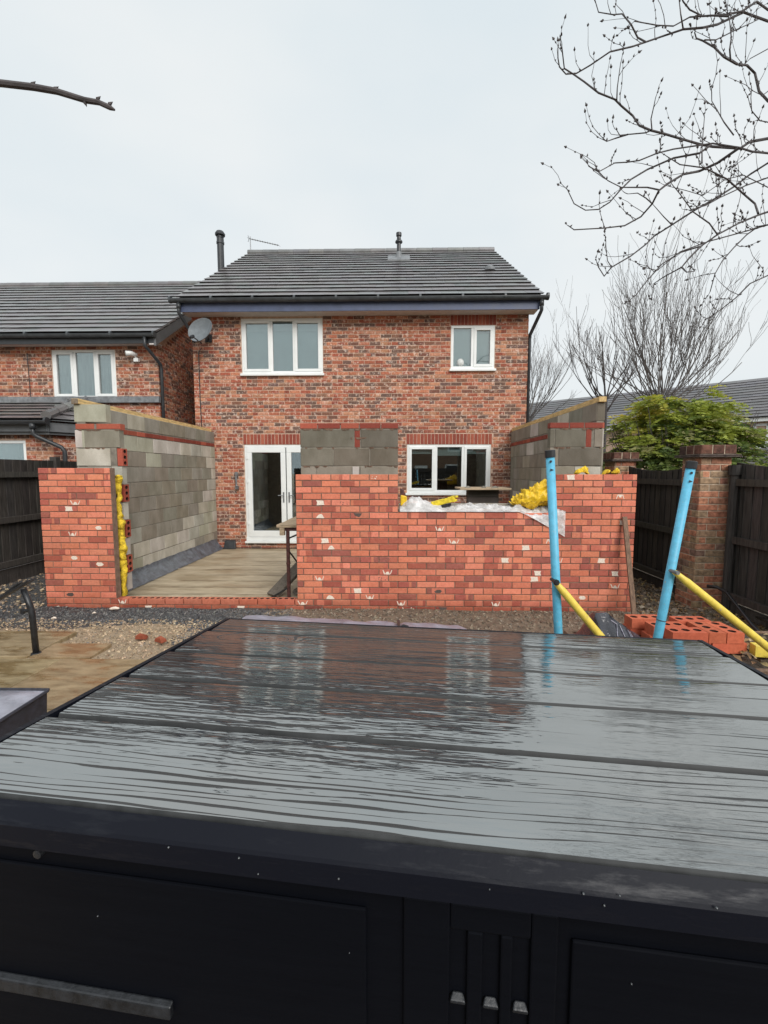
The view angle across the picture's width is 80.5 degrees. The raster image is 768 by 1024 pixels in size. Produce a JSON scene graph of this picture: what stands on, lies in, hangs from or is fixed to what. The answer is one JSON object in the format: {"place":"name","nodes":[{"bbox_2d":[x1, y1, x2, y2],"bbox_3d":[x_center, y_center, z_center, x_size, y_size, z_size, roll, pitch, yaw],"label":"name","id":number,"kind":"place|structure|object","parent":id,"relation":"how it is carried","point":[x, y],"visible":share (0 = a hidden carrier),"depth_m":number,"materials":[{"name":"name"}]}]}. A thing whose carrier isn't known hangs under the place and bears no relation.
{"place":"outdoors","nodes":[
{"label":"outdoors","id":0,"kind":"place"},
{"bbox_2d":[0,79,114,110],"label":"overhanging branch","id":1,"kind":"object","parent":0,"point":[28,86],"visible":1,"depth_m":1.41,"materials":[{"name":"brown plant"}]},
{"bbox_2d":[0,631,147,711],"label":"patio","id":2,"kind":"structure","parent":0,"point":[76,670],"depth_m":3.81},
{"bbox_2d":[0,578,41,655],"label":"metal post","id":3,"kind":"object","parent":2,"relation":"on","point":[30,610],"visible":1,"depth_m":4.01,"materials":[{"name":"black metal"}]},
{"bbox_2d":[0,573,46,621],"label":"garden rubble","id":4,"kind":"object","parent":2,"relation":"on","point":[19,601],"visible":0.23,"depth_m":5.69,"materials":[{"name":"gravel"}]},
{"bbox_2d":[0,688,49,736],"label":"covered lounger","id":5,"kind":"object","parent":2,"relation":"on","point":[19,707],"visible":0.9,"depth_m":2.47,"materials":[{"name":"grey plastic"}]},
{"bbox_2d":[0,281,199,461],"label":"neighbour house","id":6,"kind":"structure","parent":0,"point":[62,344],"depth_m":9.91,"materials":[{"name":"brick"}]},
{"bbox_2d":[0,440,26,459],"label":"window","id":7,"kind":"structure","parent":6,"relation":"in","point":[9,449],"depth_m":8.53,"materials":[{"name":"white plastic"}]},
{"bbox_2d":[52,350,116,396],"bbox_3d":[-6.533,-3.009,9.930,1.400,1.035,0.104,0,5,1],"label":"window","id":8,"kind":"structure","parent":6,"relation":"in","point":[76,373],"depth_m":9.95,"materials":[{"name":"white plastic"}]},
{"bbox_2d":[125,351,139,361],"bbox_3d":[-5.384,-3.331,9.701,0.128,0.208,0.292,4,6,36],"label":"security light","id":9,"kind":"object","parent":6,"relation":"attached to","point":[131,353],"visible":1,"depth_m":9.67,"materials":[{"name":"white plastic"}]},
{"bbox_2d":[242,615,465,628],"bbox_3d":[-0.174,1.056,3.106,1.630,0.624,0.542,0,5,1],"label":"plank","id":10,"kind":"object","parent":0,"point":[324,620],"visible":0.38,"depth_m":3.22,"materials":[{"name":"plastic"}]},
{"bbox_2d":[0,547,767,659],"bbox_3d":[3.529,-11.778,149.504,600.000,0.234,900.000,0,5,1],"label":"ground","id":11,"kind":"structure","parent":0,"point":[41,579],"depth_m":5.09,"materials":[{"name":"grey gravel"}]},
{"bbox_2d":[0,459,53,585],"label":"timber fence","id":12,"kind":"object","parent":11,"relation":"on","point":[21,539],"visible":0.72,"depth_m":6.21,"materials":[{"name":"brown wood"}]},
{"bbox_2d":[49,457,60,467],"bbox_3d":[-4.989,0.091,6.952,0.100,1.860,0.095,0,5,1],"label":"fence post","id":13,"kind":"object","parent":11,"relation":"on","point":[56,461],"visible":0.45,"depth_m":6.84,"materials":[{"name":"brown wood"}]},
{"bbox_2d":[60,461,77,467],"bbox_3d":[-4.932,-0.012,7.878,0.070,1.700,1.760,0,5,1],"label":"timber fence","id":14,"kind":"object","parent":11,"relation":"on","point":[68,464],"visible":0.07,"depth_m":7.14,"materials":[{"name":"brown wood"}]},
{"bbox_2d":[0,618,220,658],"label":"pale rubble","id":15,"kind":"object","parent":11,"relation":"on","point":[115,638],"visible":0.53,"depth_m":4.69,"materials":[{"name":"gravel"}]},
{"bbox_2d":[135,633,147,638],"bbox_3d":[-2.365,1.213,4.434,0.107,0.048,0.073,-1,5,-8],"label":"brick fragment","id":16,"kind":"object","parent":11,"relation":"on","point":[141,636],"visible":1,"depth_m":4.40,"materials":[{"name":"red brick"}]},
{"bbox_2d":[73,404,217,593],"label":"block wall","id":17,"kind":"structure","parent":11,"relation":"on","point":[165,470],"depth_m":7.21,"materials":[{"name":"concrete"}]},
{"bbox_2d":[71,398,210,431],"bbox_3d":[-3.747,-1.541,7.581,0.090,0.064,4.064,0,5,1],"label":"timber wall plate","id":18,"kind":"object","parent":17,"relation":"on","point":[79,401],"visible":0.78,"depth_m":6.89,"materials":[{"name":"brown wood"}]},
{"bbox_2d":[0,601,292,646],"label":"dark chippings","id":19,"kind":"object","parent":11,"relation":"on","point":[194,616],"visible":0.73,"depth_m":5.19,"materials":[{"name":"gravel"}]},
{"bbox_2d":[110,606,118,609],"bbox_3d":[-3.171,1.131,5.334,0.095,0.054,0.048,-1,5,-7],"label":"foam scrap","id":20,"kind":"object","parent":19,"relation":"on","point":[114,608],"visible":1,"depth_m":5.32,"materials":[{"name":"beige plastic"}]},
{"bbox_2d":[154,636,166,642],"bbox_3d":[-2.138,1.220,4.344,0.096,0.048,0.079,3,6,33],"label":"brick fragment","id":21,"kind":"object","parent":11,"relation":"on","point":[160,639],"visible":1,"depth_m":4.32,"materials":[{"name":"red brick"}]},
{"bbox_2d":[128,548,297,597],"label":"floor slab","id":22,"kind":"structure","parent":11,"relation":"on","point":[244,572],"depth_m":7.13,"materials":[{"name":"concrete"}]},
{"bbox_2d":[128,539,222,590],"bbox_3d":[-3.570,0.843,7.837,0.164,0.225,3.850,0,5,1],"label":"damp proof membrane","id":23,"kind":"object","parent":22,"relation":"on","point":[145,574],"visible":0.84,"depth_m":7.64,"materials":[{"name":"grey plastic"}]},
{"bbox_2d":[267,563,296,596],"bbox_3d":[-1.235,0.825,6.269,0.220,0.553,0.761,5,7,42],"label":"leaning plank","id":24,"kind":"object","parent":22,"relation":"on","point":[279,585],"visible":0.43,"depth_m":6.13,"materials":[{"name":"grey wood"}]},
{"bbox_2d":[271,528,296,596],"bbox_3d":[-0.786,0.624,6.341,1.386,0.946,1.120,0,5,1],"label":"trestle","id":25,"kind":"object","parent":22,"relation":"on","point":[288,554],"visible":0.23,"depth_m":5.84,"materials":[{"name":"brown metal"}]},
{"bbox_2d":[279,528,284,534],"bbox_3d":[-1.295,0.248,5.782,0.060,0.097,0.060,0,5,1],"label":"timber packer","id":26,"kind":"object","parent":25,"relation":"on","point":[282,531],"visible":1,"depth_m":5.75,"materials":[{"name":"beige wood"}]},
{"bbox_2d":[276,522,295,527],"bbox_3d":[-0.613,0.170,5.875,1.500,0.036,0.280,0,5,1],"label":"scaffold board","id":27,"kind":"object","parent":25,"relation":"on","point":[287,525],"visible":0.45,"depth_m":5.75,"materials":[{"name":"brown wood"}]},
{"bbox_2d":[38,468,636,611],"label":"new brick wall","id":28,"kind":"structure","parent":11,"relation":"on","point":[363,542],"depth_m":5.36,"materials":[{"name":"red brick"}]},
{"bbox_2d":[115,474,129,595],"bbox_3d":[-3.251,0.312,5.622,0.151,1.563,0.132,0,5,1],"label":"insulation batt","id":29,"kind":"object","parent":28,"relation":"attached to","point":[123,549],"visible":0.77,"depth_m":5.59,"materials":[{"name":"yellow fabric"}]},
{"bbox_2d":[400,496,565,536],"bbox_3d":[1.149,0.044,5.476,1.920,0.456,0.407,0,5,1],"label":"polythene sheet","id":30,"kind":"object","parent":28,"relation":"on","point":[420,504],"visible":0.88,"depth_m":5.34,"materials":[{"name":"white plastic"}]},
{"bbox_2d":[400,488,406,505],"bbox_3d":[0.235,-0.179,5.437,0.085,0.208,0.030,0,5,1],"label":"hi vis strap","id":31,"kind":"object","parent":30,"relation":"on","point":[403,499],"visible":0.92,"depth_m":5.43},
{"bbox_2d":[431,495,457,507],"bbox_3d":[0.722,-0.126,5.407,0.323,0.146,0.075,0,5,1],"label":"yellow tool","id":32,"kind":"object","parent":30,"relation":"on","point":[445,501],"visible":0.94,"depth_m":5.39,"materials":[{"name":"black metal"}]},
{"bbox_2d":[510,479,547,509],"bbox_3d":[1.797,-0.204,5.471,0.550,0.381,0.298,0,5,1],"label":"yellow bag","id":33,"kind":"object","parent":30,"relation":"on","point":[532,497],"visible":0.86,"depth_m":5.37,"materials":[{"name":"yellow plastic"}]},
{"bbox_2d":[575,467,590,473],"bbox_3d":[2.365,-0.490,5.366,0.177,0.093,0.090,0,5,1],"label":"insulation tuft","id":34,"kind":"object","parent":28,"relation":"on","point":[586,470],"visible":0.91,"depth_m":5.35,"materials":[{"name":"yellow fabric"}]},
{"bbox_2d":[601,469,610,473],"bbox_3d":[2.637,-0.474,5.379,0.111,0.074,0.074,0,5,1],"label":"insulation tuft","id":35,"kind":"object","parent":28,"relation":"on","point":[604,471],"visible":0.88,"depth_m":5.36,"materials":[{"name":"yellow fabric"}]},
{"bbox_2d":[610,469,619,473],"bbox_3d":[2.741,-0.478,5.367,0.107,0.074,0.094,0,5,1],"label":"insulation tuft","id":36,"kind":"object","parent":28,"relation":"on","point":[613,471],"visible":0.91,"depth_m":5.35,"materials":[{"name":"yellow fabric"}]},
{"bbox_2d":[300,423,398,474],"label":"block pier","id":37,"kind":"structure","parent":11,"relation":"on","point":[348,448],"depth_m":5.57,"materials":[{"name":"concrete"}]},
{"bbox_2d":[168,230,549,548],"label":"brick house","id":38,"kind":"structure","parent":11,"relation":"on","point":[372,335],"depth_m":9.50,"materials":[{"name":"red brick"}]},
{"bbox_2d":[188,318,211,426],"bbox_3d":[-3.698,-2.738,9.198,0.455,2.296,0.759,-2,5,-21],"label":"satellite dish","id":39,"kind":"object","parent":38,"relation":"attached to","point":[199,329],"visible":1,"depth_m":9.09,"materials":[{"name":"grey metal"}]},
{"bbox_2d":[247,236,278,249],"bbox_3d":[-3.587,-7.769,13.502,0.963,0.952,0.283,1,5,8],"label":"television aerial","id":40,"kind":"object","parent":38,"relation":"attached to","point":[260,241],"visible":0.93,"depth_m":13.50,"materials":[{"name":"grey metal"}]},
{"bbox_2d":[246,448,286,536],"bbox_3d":[-2.514,-0.413,9.710,0.833,1.913,0.128,0,5,1],"label":"door","id":41,"kind":"structure","parent":38,"relation":"in","point":[252,533],"depth_m":9.71,"materials":[{"name":"white plastic"}]},
{"bbox_2d":[240,318,324,375],"bbox_3d":[-2.122,-3.430,9.459,1.760,1.172,0.159,0,5,1],"label":"window","id":42,"kind":"structure","parent":38,"relation":"in","point":[294,352],"depth_m":9.51,"materials":[{"name":"white plastic"}]},
{"bbox_2d":[286,448,300,536],"bbox_3d":[-1.661,-0.411,9.690,0.833,1.913,0.128,0,5,1],"label":"door","id":43,"kind":"structure","parent":38,"relation":"in","point":[289,451],"depth_m":9.68,"materials":[{"name":"white plastic"}]},
{"bbox_2d":[405,444,490,494],"bbox_3d":[1.367,-0.890,9.604,1.820,1.067,0.159,0,5,1],"label":"window","id":44,"kind":"structure","parent":38,"relation":"in","point":[436,450],"depth_m":9.59,"materials":[{"name":"white plastic"}]},
{"bbox_2d":[456,359,463,365],"bbox_3d":[1.589,-3.107,9.461,0.170,0.155,0.170,0,5,1],"label":"ornament jar","id":45,"kind":"object","parent":38,"relation":"on","point":[459,362],"visible":0.92,"depth_m":9.40,"materials":[{"name":"white ceramic"}]},
{"bbox_2d":[449,325,495,371],"bbox_3d":[1.832,-3.374,9.371,0.960,0.927,0.159,0,5,1],"label":"window","id":46,"kind":"structure","parent":38,"relation":"in","point":[475,344],"depth_m":9.41,"materials":[{"name":"white plastic"}]},
{"bbox_2d":[0,618,767,1023],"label":"storage box","id":47,"kind":"object","parent":11,"relation":"on","point":[230,820],"visible":1,"depth_m":0.60,"materials":[{"name":"grey plastic"}]},
{"bbox_2d":[399,503,544,512],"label":"block wall","id":48,"kind":"structure","parent":11,"relation":"on","point":[502,504],"depth_m":5.59,"materials":[{"name":"grey concrete"}]},
{"bbox_2d":[265,608,688,632],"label":"mud clods","id":49,"kind":"object","parent":11,"relation":"on","point":[442,613],"visible":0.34,"depth_m":5.17,"materials":[{"name":"soil"}]},
{"bbox_2d":[510,402,604,508],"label":"block wall","id":50,"kind":"structure","parent":11,"relation":"on","point":[574,439],"depth_m":5.56,"materials":[{"name":"concrete"}]},
{"bbox_2d":[512,396,606,430],"bbox_3d":[2.660,-1.528,7.431,0.090,0.064,4.064,0,5,1],"label":"timber wall plate","id":51,"kind":"object","parent":50,"relation":"on","point":[600,399],"visible":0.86,"depth_m":6.40,"materials":[{"name":"brown wood"}]},
{"bbox_2d":[529,275,601,421],"bbox_3d":[7.386,-6.069,23.403,7.495,11.201,3.736,0,5,1],"label":"bare tree","id":52,"kind":"object","parent":11,"relation":"on","point":[533,414],"visible":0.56,"depth_m":23.21,"materials":[{"name":"plant"}]},
{"bbox_2d":[544,450,604,635],"bbox_3d":[1.333,0.547,2.451,0.958,1.757,0.108,0,5,1],"label":"blue pole","id":53,"kind":"object","parent":11,"relation":"on","point":[559,590],"visible":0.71,"depth_m":2.43,"materials":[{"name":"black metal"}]},
{"bbox_2d":[552,305,646,469],"bbox_3d":[9.084,-4.163,18.708,4.230,8.240,1.760,-1,5,-8],"label":"bare tree","id":54,"kind":"object","parent":11,"relation":"on","point":[597,395],"visible":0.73,"depth_m":18.43,"materials":[{"name":"brown plant"}]},
{"bbox_2d":[572,612,638,636],"bbox_3d":[1.512,0.759,2.945,0.409,0.217,0.433,0,5,1],"label":"black sack","id":55,"kind":"object","parent":11,"relation":"on","point":[606,624],"visible":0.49,"depth_m":2.90,"materials":[{"name":"black plastic"}]},
{"bbox_2d":[603,452,642,473],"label":"brick pier","id":56,"kind":"structure","parent":11,"relation":"on","point":[621,462],"depth_m":7.10,"materials":[{"name":"brown brick"}]},
{"bbox_2d":[622,517,636,613],"bbox_3d":[2.785,0.624,5.144,0.054,1.126,0.296,0,5,-5],"label":"wooden stake","id":57,"kind":"object","parent":11,"relation":"on","point":[629,565],"visible":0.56,"depth_m":5.14,"materials":[{"name":"brown wood"}]},
{"bbox_2d":[540,0,767,328],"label":"overhanging tree","id":58,"kind":"object","parent":11,"relation":"on","point":[737,12],"visible":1,"depth_m":3.29,"materials":[{"name":"brown plant"}]},
{"bbox_2d":[629,466,681,593],"bbox_3d":[3.774,0.256,6.336,0.070,1.802,1.630,0,5,1],"label":"timber fence","id":59,"kind":"object","parent":11,"relation":"on","point":[658,493],"visible":0.52,"depth_m":6.34,"materials":[{"name":"brown wood"}]},
{"bbox_2d":[553,173,767,444],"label":"bare tree","id":60,"kind":"object","parent":11,"relation":"on","point":[659,379],"visible":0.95,"depth_m":14.73,"materials":[{"name":"brown plant"}]},
{"bbox_2d":[563,629,767,674],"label":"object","id":61,"kind":"object","parent":11,"relation":"on","point":[758,665],"visible":0.05,"depth_m":2.73,"materials":[{"name":"wood"}]},
{"bbox_2d":[623,623,643,636],"bbox_3d":[1.758,0.807,3.086,0.215,0.065,0.102,0,5,1],"label":"loose brick","id":62,"kind":"object","parent":61,"relation":"on","point":[637,631],"visible":0.24,"depth_m":3.04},
{"bbox_2d":[624,614,656,628],"bbox_3d":[1.764,0.742,3.073,0.215,0.065,0.102,0,5,2],"label":"loose brick","id":63,"kind":"object","parent":62,"relation":"on","point":[634,621],"visible":0.77,"depth_m":3.03,"materials":[{"name":"brick"}]},
{"bbox_2d":[641,631,652,637],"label":"loose brick","id":64,"kind":"object","parent":61,"relation":"on","point":[644,634],"visible":0.12,"depth_m":2.94,"materials":[{"name":"brick"}]},
{"bbox_2d":[644,621,687,635],"bbox_3d":[1.819,0.755,2.927,0.215,0.065,0.102,0,5,1],"label":"loose brick","id":65,"kind":"object","parent":64,"relation":"on","point":[649,627],"visible":0.46,"depth_m":2.93,"materials":[{"name":"brick"}]},
{"bbox_2d":[638,630,767,666],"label":"leaf litter","id":66,"kind":"object","parent":61,"relation":"on","point":[749,654],"visible":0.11,"depth_m":2.71,"materials":[{"name":"brown plant"}]},
{"bbox_2d":[711,643,729,653],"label":"loose brick","id":67,"kind":"object","parent":61,"relation":"on","point":[725,648],"visible":0.16,"depth_m":2.77,"materials":[{"name":"brick"}]},
{"bbox_2d":[687,621,726,643],"bbox_3d":[2.038,0.760,2.870,0.102,0.065,0.215,0,5,2],"label":"loose brick","id":68,"kind":"object","parent":67,"relation":"on","point":[716,635],"visible":0.77,"depth_m":2.79,"materials":[{"name":"brick"}]},
{"bbox_2d":[729,642,746,653],"bbox_3d":[2.167,0.826,2.877,0.102,0.065,0.215,0,5,1],"label":"loose brick","id":69,"kind":"object","parent":61,"relation":"on","point":[736,648],"visible":0.17,"depth_m":2.77,"materials":[{"name":"brick"}]},
{"bbox_2d":[705,622,744,643],"bbox_3d":[2.144,0.760,2.867,0.102,0.065,0.215,0,5,1],"label":"loose brick","id":70,"kind":"object","parent":69,"relation":"on","point":[734,636],"visible":0.77,"depth_m":2.77,"materials":[{"name":"brick"}]},
{"bbox_2d":[749,642,767,657],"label":"yellow batten","id":71,"kind":"object","parent":61,"relation":"on","point":[756,649],"visible":0.73,"depth_m":2.71,"materials":[{"name":"yellow wood"}]},
{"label":"loose brick","id":72,"kind":"object","parent":61,"relation":"on","visible":0},
{"bbox_2d":[663,627,708,642],"bbox_3d":[1.872,0.765,2.818,0.215,0.065,0.102,0,5,1],"label":"loose brick","id":73,"kind":"object","parent":72,"relation":"on","point":[691,633],"visible":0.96,"depth_m":2.77,"materials":[{"name":"brick"}]},
{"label":"loose brick","id":74,"kind":"object","parent":61,"relation":"on","visible":0},
{"bbox_2d":[668,616,710,625],"bbox_3d":[2.045,0.745,3.036,0.215,0.065,0.102,0,5,0],"label":"loose brick","id":75,"kind":"object","parent":74,"relation":"on","point":[683,619],"visible":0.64,"depth_m":3.03,"materials":[{"name":"brick"}]},
{"bbox_2d":[602,384,767,470],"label":"green bush","id":76,"kind":"object","parent":11,"relation":"on","point":[657,423],"visible":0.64,"depth_m":8.12,"materials":[{"name":"green plant"}]},
{"bbox_2d":[634,577,738,629],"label":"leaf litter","id":77,"kind":"object","parent":11,"relation":"on","point":[672,609],"visible":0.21,"depth_m":5.38,"materials":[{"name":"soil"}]},
{"bbox_2d":[633,577,765,630],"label":"leaf litter","id":78,"kind":"object","parent":11,"relation":"on","point":[701,615],"visible":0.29,"depth_m":5.32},
{"bbox_2d":[674,445,741,609],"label":"brick pier","id":79,"kind":"structure","parent":11,"relation":"on","point":[700,563],"depth_m":5.17,"materials":[{"name":"brown brick"}]},
{"bbox_2d":[653,461,767,651],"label":"blue pole","id":80,"kind":"object","parent":11,"relation":"on","point":[671,571],"visible":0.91,"depth_m":2.38,"materials":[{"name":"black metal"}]},
{"bbox_2d":[721,465,742,609],"bbox_3d":[3.890,0.333,5.090,0.132,1.710,0.132,0,5,1],"label":"fence post","id":81,"kind":"object","parent":11,"relation":"on","point":[734,472],"visible":0.84,"depth_m":5.05,"materials":[{"name":"brown wood"}]},
{"bbox_2d":[707,585,767,630],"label":"black hose","id":82,"kind":"object","parent":11,"relation":"on","point":[741,611],"visible":0.9,"depth_m":4.51,"materials":[{"name":"black rubber"}]},
{"bbox_2d":[728,462,767,629],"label":"timber fence","id":83,"kind":"object","parent":11,"relation":"on","point":[750,575],"visible":0.74,"depth_m":4.81,"materials":[{"name":"brown wood"}]},
{"bbox_2d":[0,0,767,402],"label":"sky","id":84,"kind":"structure","parent":0,"point":[289,124],"materials":[{"name":"white"}]},
{"bbox_2d":[466,496,498,502],"bbox_3d":[1.411,-0.116,6.514,0.434,0.215,0.160,0,5,1],"label":"concrete block","id":85,"kind":"object","parent":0,"point":[482,499],"depth_m":6.43,"materials":[{"name":"grey concrete"}]},
{"bbox_2d":[455,486,510,496],"bbox_3d":[1.403,-0.303,6.503,0.700,0.154,0.570,0,5,1],"label":"mortar board","id":86,"kind":"object","parent":85,"relation":"on","point":[484,491],"visible":1,"depth_m":6.41,"materials":[{"name":"beige wood"}]},
{"bbox_2d":[529,377,767,469],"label":"house","id":87,"kind":"structure","parent":0,"point":[750,393],"depth_m":26.09,"materials":[{"name":"tile"}]},
{"bbox_2d":[753,423,767,447],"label":"window","id":88,"kind":"structure","parent":87,"relation":"in","point":[762,424],"depth_m":22.37,"materials":[{"name":"white plastic"}]}
]}

